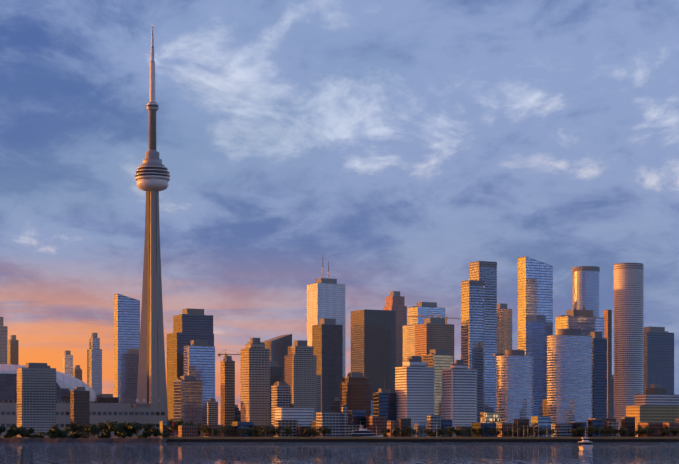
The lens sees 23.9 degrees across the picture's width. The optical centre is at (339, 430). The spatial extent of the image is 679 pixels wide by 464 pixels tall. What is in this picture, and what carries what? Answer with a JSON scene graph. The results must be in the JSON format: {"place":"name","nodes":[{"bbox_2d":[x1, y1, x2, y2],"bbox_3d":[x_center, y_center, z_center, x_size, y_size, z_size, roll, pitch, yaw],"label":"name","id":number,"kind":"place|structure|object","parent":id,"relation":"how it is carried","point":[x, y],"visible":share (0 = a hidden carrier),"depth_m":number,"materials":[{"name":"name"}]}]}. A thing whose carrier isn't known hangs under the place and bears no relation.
{"place":"outdoors","nodes":[
{"label":"outdoors","id":0,"kind":"place"},
{"bbox_2d":[0,317,7,363],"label":"tower","id":1,"kind":"structure","parent":0,"point":[3,344],"depth_m":3260.20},
{"bbox_2d":[8,335,18,364],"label":"tower","id":2,"kind":"structure","parent":0,"point":[13,350],"depth_m":3366.90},
{"bbox_2d":[17,363,55,436],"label":"tower","id":3,"kind":"structure","parent":0,"point":[36,397],"depth_m":1822.97,"materials":[{"name":"concrete"}]},
{"bbox_2d":[62,350,72,376],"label":"tower","id":4,"kind":"structure","parent":0,"point":[67,362],"depth_m":3568.30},
{"bbox_2d":[73,365,81,380],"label":"tower","id":5,"kind":"structure","parent":0,"point":[77,371],"depth_m":3271.22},
{"bbox_2d":[70,387,89,435],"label":"building","id":6,"kind":"structure","parent":0,"point":[79,404],"depth_m":1997.88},
{"bbox_2d":[0,438,166,441],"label":"rocky bank","id":7,"kind":"structure","parent":0,"point":[83,440],"depth_m":1378.50,"materials":[{"name":"grey stone"}]},
{"bbox_2d":[6,425,33,437],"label":"tree","id":8,"kind":"object","parent":7,"relation":"on","point":[13,430],"visible":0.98,"depth_m":1380.12,"materials":[{"name":"green plant"}]},
{"bbox_2d":[48,425,68,437],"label":"tree","id":9,"kind":"object","parent":7,"relation":"on","point":[55,431],"visible":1,"depth_m":1388.14,"materials":[{"name":"green plant"}]},
{"bbox_2d":[70,431,83,437],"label":"tree","id":10,"kind":"object","parent":7,"relation":"on","point":[76,434],"visible":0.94,"depth_m":1404.81,"materials":[{"name":"green plant"}]},
{"bbox_2d":[84,425,101,436],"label":"tree","id":11,"kind":"object","parent":7,"relation":"on","point":[93,429],"visible":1,"depth_m":1390.19,"materials":[{"name":"green plant"}]},
{"bbox_2d":[107,421,141,437],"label":"tree","id":12,"kind":"object","parent":7,"relation":"on","point":[128,430],"visible":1,"depth_m":1401.90,"materials":[{"name":"green plant"}]},
{"bbox_2d":[148,428,160,436],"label":"tree","id":13,"kind":"object","parent":7,"relation":"on","point":[157,432],"visible":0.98,"depth_m":1390.10,"materials":[{"name":"green plant"}]},
{"bbox_2d":[87,333,101,394],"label":"tower","id":14,"kind":"structure","parent":0,"point":[94,366],"depth_m":3167.92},
{"bbox_2d":[114,294,139,406],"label":"tower","id":15,"kind":"structure","parent":0,"point":[126,332],"depth_m":2425.28,"materials":[{"name":"glass"}]},
{"bbox_2d":[160,421,173,437],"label":"building","id":16,"kind":"structure","parent":0,"point":[164,426],"depth_m":1615.40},
{"bbox_2d":[174,376,201,435],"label":"tower","id":17,"kind":"structure","parent":0,"point":[187,399],"depth_m":2003.38,"materials":[{"name":"glass"}]},
{"bbox_2d":[184,339,214,434],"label":"tower","id":18,"kind":"structure","parent":0,"point":[199,359],"depth_m":2328.61,"materials":[{"name":"glass"}]},
{"bbox_2d":[207,398,217,424],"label":"tower","id":19,"kind":"structure","parent":0,"point":[212,411],"depth_m":2283.85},
{"bbox_2d":[204,425,221,436],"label":"building","id":20,"kind":"structure","parent":0,"point":[216,427],"depth_m":1575.20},
{"bbox_2d":[232,422,253,436],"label":"building","id":21,"kind":"structure","parent":0,"point":[238,425],"depth_m":1604.79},
{"bbox_2d":[240,338,269,425],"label":"tower","id":22,"kind":"structure","parent":0,"point":[255,381],"depth_m":1927.29,"materials":[{"name":"concrete"}]},
{"bbox_2d":[254,426,273,436],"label":"building","id":23,"kind":"structure","parent":0,"point":[268,435],"depth_m":1602.32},
{"bbox_2d":[270,362,281,425],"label":"tower","id":24,"kind":"structure","parent":0,"point":[275,372],"depth_m":2478.79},
{"bbox_2d":[261,334,291,381],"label":"tower","id":25,"kind":"structure","parent":0,"point":[278,346],"depth_m":2870.59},
{"bbox_2d":[271,381,289,425],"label":"tower","id":26,"kind":"structure","parent":0,"point":[280,393],"depth_m":1883.61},
{"bbox_2d":[274,420,297,436],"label":"building","id":27,"kind":"structure","parent":0,"point":[293,424],"depth_m":1616.68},
{"bbox_2d":[275,407,313,436],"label":"building","id":28,"kind":"structure","parent":0,"point":[303,416],"depth_m":1634.34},
{"bbox_2d":[284,340,316,421],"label":"tower","id":29,"kind":"structure","parent":0,"point":[300,370],"depth_m":2278.42,"materials":[{"name":"concrete"}]},
{"bbox_2d":[297,426,310,436],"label":"building","id":30,"kind":"structure","parent":0,"point":[300,429],"depth_m":1608.34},
{"bbox_2d":[0,435,620,437],"bbox_3d":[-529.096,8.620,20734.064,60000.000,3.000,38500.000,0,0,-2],"label":"city land","id":31,"kind":"structure","parent":0,"point":[120,437],"depth_m":1625.53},
{"bbox_2d":[67,423,83,433],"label":"park tree","id":32,"kind":"object","parent":31,"relation":"on","point":[72,426],"visible":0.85,"depth_m":1551.52,"materials":[{"name":"green plant"}]},
{"bbox_2d":[0,364,164,435],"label":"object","id":33,"kind":"structure","parent":31,"relation":"on","point":[66,384],"depth_m":2154.79,"materials":[{"name":"concrete"}]},
{"bbox_2d":[97,420,110,431],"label":"park tree","id":34,"kind":"object","parent":31,"relation":"on","point":[102,425],"visible":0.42,"depth_m":1544.67,"materials":[{"name":"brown plant"}]},
{"bbox_2d":[96,394,118,402],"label":"building","id":35,"kind":"structure","parent":31,"relation":"on","point":[105,398],"depth_m":2232.59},
{"bbox_2d":[142,423,155,433],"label":"park tree","id":36,"kind":"object","parent":31,"relation":"on","point":[146,426],"visible":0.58,"depth_m":1553.40,"materials":[{"name":"green plant"}]},
{"bbox_2d":[135,25,169,435],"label":"observation tower","id":37,"kind":"structure","parent":31,"relation":"on","point":[152,176],"depth_m":2179.99,"materials":[{"name":"concrete"}]},
{"bbox_2d":[167,419,187,432],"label":"park tree","id":38,"kind":"object","parent":31,"relation":"on","point":[176,424],"visible":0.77,"depth_m":1585.97,"materials":[{"name":"green plant"}]},
{"bbox_2d":[178,426,197,436],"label":"building","id":39,"kind":"structure","parent":31,"relation":"on","point":[186,431],"depth_m":1563.75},
{"bbox_2d":[167,332,213,420],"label":"tower","id":40,"kind":"structure","parent":31,"relation":"on","point":[177,342],"depth_m":2466.45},
{"bbox_2d":[173,308,212,332],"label":"tower","id":41,"kind":"structure","parent":31,"relation":"on","point":[188,320],"depth_m":2491.28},
{"bbox_2d":[198,426,214,435],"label":"tree","id":42,"kind":"object","parent":31,"relation":"on","point":[205,429],"visible":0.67,"depth_m":1511.48,"materials":[{"name":"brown plant"}]},
{"bbox_2d":[219,425,231,435],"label":"tree","id":43,"kind":"object","parent":31,"relation":"on","point":[226,431],"visible":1,"depth_m":1515.08,"materials":[{"name":"green plant"}]},
{"bbox_2d":[221,356,234,425],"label":"tower","id":44,"kind":"structure","parent":31,"relation":"on","point":[227,390],"depth_m":2181.46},
{"bbox_2d":[235,405,240,421],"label":"tower","id":45,"kind":"structure","parent":31,"relation":"on","point":[237,414],"depth_m":2189.59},
{"bbox_2d":[237,427,248,436],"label":"tree","id":46,"kind":"object","parent":31,"relation":"on","point":[239,431],"visible":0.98,"depth_m":1513.82,"materials":[{"name":"green plant"}]},
{"bbox_2d":[245,427,259,435],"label":"tree","id":47,"kind":"object","parent":31,"relation":"on","point":[250,431],"visible":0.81,"depth_m":1517.09,"materials":[{"name":"green plant"}]},
{"bbox_2d":[257,425,269,435],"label":"tree","id":48,"kind":"object","parent":31,"relation":"on","point":[264,430],"visible":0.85,"depth_m":1527.90,"materials":[{"name":"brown plant"}]},
{"bbox_2d":[266,426,283,435],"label":"tree","id":49,"kind":"object","parent":31,"relation":"on","point":[275,430],"visible":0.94,"depth_m":1529.29,"materials":[{"name":"green plant"}]},
{"bbox_2d":[281,426,292,434],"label":"tree","id":50,"kind":"object","parent":31,"relation":"on","point":[287,430],"visible":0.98,"depth_m":1524.19,"materials":[{"name":"green plant"}]},
{"bbox_2d":[302,426,314,436],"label":"tree","id":51,"kind":"object","parent":31,"relation":"on","point":[310,430],"visible":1,"depth_m":1509.42,"materials":[{"name":"green plant"}]},
{"bbox_2d":[318,426,331,435],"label":"tree","id":52,"kind":"object","parent":31,"relation":"on","point":[324,431],"visible":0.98,"depth_m":1512.25,"materials":[{"name":"green plant"}]},
{"bbox_2d":[316,412,341,436],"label":"low building","id":53,"kind":"structure","parent":31,"relation":"on","point":[333,420],"depth_m":1585.82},
{"bbox_2d":[341,405,347,436],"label":"building","id":54,"kind":"structure","parent":31,"relation":"on","point":[344,410],"depth_m":1589.62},
{"bbox_2d":[348,425,363,436],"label":"building","id":55,"kind":"structure","parent":31,"relation":"on","point":[352,427],"depth_m":1601.23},
{"bbox_2d":[348,410,365,428],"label":"building","id":56,"kind":"structure","parent":31,"relation":"on","point":[356,417],"depth_m":1607.88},
{"bbox_2d":[180,426,599,436],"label":"quay lamp posts","id":57,"kind":"object","parent":31,"relation":"on","point":[423,431],"visible":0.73,"depth_m":1508.02,"materials":[{"name":"grey"}]},
{"bbox_2d":[405,426,420,436],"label":"tree","id":58,"kind":"object","parent":31,"relation":"on","point":[414,432],"visible":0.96,"depth_m":1516.43,"materials":[{"name":"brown plant"}]},
{"bbox_2d":[415,318,453,363],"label":"tower","id":59,"kind":"structure","parent":31,"relation":"on","point":[434,333],"depth_m":2681.31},
{"bbox_2d":[447,427,458,436],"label":"tree","id":60,"kind":"object","parent":31,"relation":"on","point":[453,431],"visible":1,"depth_m":1514.66,"materials":[{"name":"green plant"}]},
{"bbox_2d":[464,427,476,435],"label":"tree","id":61,"kind":"object","parent":31,"relation":"on","point":[467,431],"visible":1,"depth_m":1521.40,"materials":[{"name":"green plant"}]},
{"bbox_2d":[489,427,502,436],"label":"tree","id":62,"kind":"object","parent":31,"relation":"on","point":[495,430],"visible":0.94,"depth_m":1516.47,"materials":[{"name":"green plant"}]},
{"bbox_2d":[512,426,528,434],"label":"tree","id":63,"kind":"object","parent":31,"relation":"on","point":[522,430],"visible":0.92,"depth_m":1517.80,"materials":[{"name":"green plant"}]},
{"bbox_2d":[521,426,535,436],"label":"tree","id":64,"kind":"object","parent":31,"relation":"on","point":[531,430],"visible":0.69,"depth_m":1531.07,"materials":[{"name":"green plant"}]},
{"bbox_2d":[574,426,590,436],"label":"tree","id":65,"kind":"object","parent":31,"relation":"on","point":[580,429],"visible":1,"depth_m":1532.83,"materials":[{"name":"green plant"}]},
{"bbox_2d":[589,426,600,436],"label":"tree","id":66,"kind":"object","parent":31,"relation":"on","point":[594,430],"visible":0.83,"depth_m":1538.84,"materials":[{"name":"green plant"}]},
{"bbox_2d":[600,426,613,436],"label":"tree","id":67,"kind":"object","parent":31,"relation":"on","point":[606,430],"visible":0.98,"depth_m":1528.85,"materials":[{"name":"green plant"}]},
{"bbox_2d":[614,426,627,435],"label":"tree","id":68,"kind":"object","parent":31,"relation":"on","point":[620,430],"visible":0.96,"depth_m":1542.90,"materials":[{"name":"green plant"}]},
{"bbox_2d":[635,426,649,435],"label":"tree","id":69,"kind":"object","parent":31,"relation":"on","point":[640,430],"visible":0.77,"depth_m":1524.04,"materials":[{"name":"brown plant"}]},
{"bbox_2d":[644,427,656,436],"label":"tree","id":70,"kind":"object","parent":31,"relation":"on","point":[649,431],"visible":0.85,"depth_m":1522.29,"materials":[{"name":"green plant"}]},
{"bbox_2d":[663,426,676,435],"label":"tree","id":71,"kind":"object","parent":31,"relation":"on","point":[668,431],"visible":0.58,"depth_m":1531.56,"materials":[{"name":"green plant"}]},
{"bbox_2d":[316,375,320,412],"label":"tower","id":72,"kind":"structure","parent":0,"point":[318,393],"depth_m":2453.38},
{"bbox_2d":[307,261,344,376],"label":"tower","id":73,"kind":"structure","parent":0,"point":[325,297],"depth_m":2976.54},
{"bbox_2d":[312,318,342,411],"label":"tower","id":74,"kind":"structure","parent":0,"point":[327,339],"depth_m":2576.35,"materials":[{"name":"glass"}]},
{"bbox_2d":[331,397,339,412],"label":"tower","id":75,"kind":"structure","parent":0,"point":[335,406],"depth_m":2288.39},
{"bbox_2d":[0,442,678,463],"bbox_3d":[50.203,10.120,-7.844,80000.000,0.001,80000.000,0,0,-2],"label":"water","id":76,"kind":"structure","parent":0,"point":[13,452],"depth_m":852.94,"materials":[{"name":"blue"}]},
{"bbox_2d":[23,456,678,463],"bbox_3d":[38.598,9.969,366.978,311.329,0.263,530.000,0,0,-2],"label":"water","id":77,"kind":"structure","parent":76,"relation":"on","point":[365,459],"depth_m":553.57,"materials":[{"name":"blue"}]},
{"bbox_2d":[351,426,382,436],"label":"yacht","id":78,"kind":"object","parent":76,"relation":"on","point":[362,433],"visible":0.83,"depth_m":1451.02,"materials":[{"name":"grey"}]},
{"bbox_2d":[164,437,678,441],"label":"seawall","id":79,"kind":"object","parent":76,"relation":"on","point":[419,439],"visible":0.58,"depth_m":1395.19,"materials":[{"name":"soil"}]},
{"bbox_2d":[578,431,592,449],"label":"tour boat","id":80,"kind":"object","parent":76,"relation":"on","point":[585,444],"visible":0.96,"depth_m":836.73,"materials":[{"name":"grey"}]},
{"bbox_2d":[0,0,678,424],"label":"sky","id":81,"kind":"structure","parent":0,"point":[395,145],"materials":[{"name":"blue"}]},
{"bbox_2d":[340,372,370,415],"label":"building","id":82,"kind":"structure","parent":0,"point":[355,390],"depth_m":1885.09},
{"bbox_2d":[351,309,395,407],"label":"tower","id":83,"kind":"structure","parent":0,"point":[373,345],"depth_m":2772.60,"materials":[{"name":"glass"}]},
{"bbox_2d":[366,416,385,436],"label":"building","id":84,"kind":"structure","parent":0,"point":[372,422],"depth_m":1597.26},
{"bbox_2d":[373,378,395,436],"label":"building","id":85,"kind":"structure","parent":0,"point":[384,401],"depth_m":1787.66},
{"bbox_2d":[387,421,398,436],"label":"building","id":86,"kind":"structure","parent":0,"point":[391,425],"depth_m":1556.23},
{"bbox_2d":[383,291,406,366],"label":"tower","id":87,"kind":"structure","parent":0,"point":[395,300],"depth_m":3081.85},
{"bbox_2d":[398,418,410,436],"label":"building","id":88,"kind":"structure","parent":0,"point":[404,423],"depth_m":1620.34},
{"bbox_2d":[395,356,434,436],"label":"tower","id":89,"kind":"structure","parent":0,"point":[415,386],"depth_m":1783.59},
{"bbox_2d":[414,423,425,436],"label":"building","id":90,"kind":"structure","parent":0,"point":[418,427],"depth_m":1594.57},
{"bbox_2d":[403,302,444,361],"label":"tower","id":91,"kind":"structure","parent":0,"point":[424,308],"depth_m":2981.00,"materials":[{"name":"glass"}]},
{"bbox_2d":[427,415,440,436],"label":"building","id":92,"kind":"structure","parent":0,"point":[432,420],"depth_m":1556.53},
{"bbox_2d":[423,349,452,419],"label":"tower","id":93,"kind":"structure","parent":0,"point":[439,360],"depth_m":2180.75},
{"bbox_2d":[441,420,451,436],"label":"building","id":94,"kind":"structure","parent":0,"point":[445,424],"depth_m":1564.21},
{"bbox_2d":[441,360,476,436],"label":"tower","id":95,"kind":"structure","parent":0,"point":[458,394],"depth_m":1784.48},
{"bbox_2d":[456,426,471,436],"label":"building","id":96,"kind":"structure","parent":0,"point":[464,428],"depth_m":1580.26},
{"bbox_2d":[461,280,484,422],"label":"tower","id":97,"kind":"structure","parent":0,"point":[472,324],"depth_m":2286.30,"materials":[{"name":"blue glass"}]},
{"bbox_2d":[469,261,496,411],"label":"tower","id":98,"kind":"structure","parent":0,"point":[485,272],"depth_m":2434.92,"materials":[{"name":"blue glass"}]},
{"bbox_2d":[472,423,496,436],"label":"building","id":99,"kind":"structure","parent":0,"point":[487,427],"depth_m":1598.26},
{"bbox_2d":[480,412,500,422],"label":"building","id":100,"kind":"structure","parent":0,"point":[490,417],"depth_m":1641.72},
{"bbox_2d":[497,303,511,354],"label":"tower","id":101,"kind":"structure","parent":0,"point":[504,328],"depth_m":2986.17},
{"bbox_2d":[497,423,513,436],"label":"building","id":102,"kind":"structure","parent":0,"point":[506,427],"depth_m":1626.48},
{"bbox_2d":[493,350,532,436],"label":"tower","id":103,"kind":"structure","parent":0,"point":[514,385],"depth_m":1831.12,"materials":[{"name":"glass"}]},
{"bbox_2d":[514,419,528,436],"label":"building","id":104,"kind":"structure","parent":0,"point":[519,423],"depth_m":1632.12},
{"bbox_2d":[518,256,552,415],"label":"tower","id":105,"kind":"structure","parent":0,"point":[535,303],"depth_m":2339.49,"materials":[{"name":"glass"}]},
{"bbox_2d":[531,416,550,436],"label":"building","id":106,"kind":"structure","parent":0,"point":[541,423],"depth_m":1589.04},
{"bbox_2d":[543,399,547,415],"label":"tower","id":107,"kind":"structure","parent":0,"point":[545,408],"depth_m":2100.90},
{"bbox_2d":[551,423,572,436],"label":"building","id":108,"kind":"structure","parent":0,"point":[562,429],"depth_m":1598.41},
{"bbox_2d":[547,329,592,436],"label":"tower","id":109,"kind":"structure","parent":0,"point":[569,376],"depth_m":1880.41,"materials":[{"name":"glass"}]},
{"bbox_2d":[570,422,586,436],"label":"building","id":110,"kind":"structure","parent":0,"point":[579,424],"depth_m":1601.75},
{"bbox_2d":[555,309,603,337],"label":"tower","id":111,"kind":"structure","parent":0,"point":[586,322],"depth_m":2289.67,"materials":[{"name":"glass"}]},
{"bbox_2d":[572,266,599,316],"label":"tower","id":112,"kind":"structure","parent":0,"point":[585,287],"depth_m":2883.39,"materials":[{"name":"glass"}]},
{"bbox_2d":[588,419,602,436],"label":"building","id":113,"kind":"structure","parent":0,"point":[595,422],"depth_m":1578.99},
{"bbox_2d":[590,332,606,417],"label":"tower","id":114,"kind":"structure","parent":0,"point":[599,376],"depth_m":2193.46,"materials":[{"name":"glass"}]},
{"bbox_2d":[588,418,615,436],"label":"building","id":115,"kind":"structure","parent":0,"point":[605,420],"depth_m":1613.51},
{"bbox_2d":[603,310,611,417],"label":"tower","id":116,"kind":"structure","parent":0,"point":[607,315],"depth_m":2498.08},
{"bbox_2d":[607,422,617,436],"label":"building","id":117,"kind":"structure","parent":0,"point":[614,425],"depth_m":1581.78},
{"bbox_2d":[612,375,613,417],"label":"tower","id":118,"kind":"structure","parent":0,"point":[612,396],"depth_m":2554.02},
{"bbox_2d":[621,417,634,436],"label":"building","id":119,"kind":"structure","parent":0,"point":[628,423],"depth_m":1608.49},
{"bbox_2d":[613,263,643,435],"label":"tower","id":120,"kind":"structure","parent":0,"point":[628,336],"depth_m":2235.96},
{"bbox_2d":[638,423,662,436],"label":"building","id":121,"kind":"structure","parent":0,"point":[658,426],"depth_m":1588.43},
{"bbox_2d":[626,405,678,436],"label":"low building","id":122,"kind":"structure","parent":0,"point":[653,414],"depth_m":1683.51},
{"bbox_2d":[646,384,665,393],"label":"building","id":123,"kind":"structure","parent":0,"point":[655,389],"depth_m":2579.03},
{"bbox_2d":[634,394,678,405],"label":"building","id":124,"kind":"structure","parent":0,"point":[657,399],"depth_m":1746.91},
{"bbox_2d":[643,327,673,394],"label":"tower","id":125,"kind":"structure","parent":0,"point":[658,356],"depth_m":2788.55,"materials":[{"name":"glass"}]},
{"bbox_2d":[663,423,678,436],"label":"building","id":126,"kind":"structure","parent":0,"point":[674,425],"depth_m":1578.53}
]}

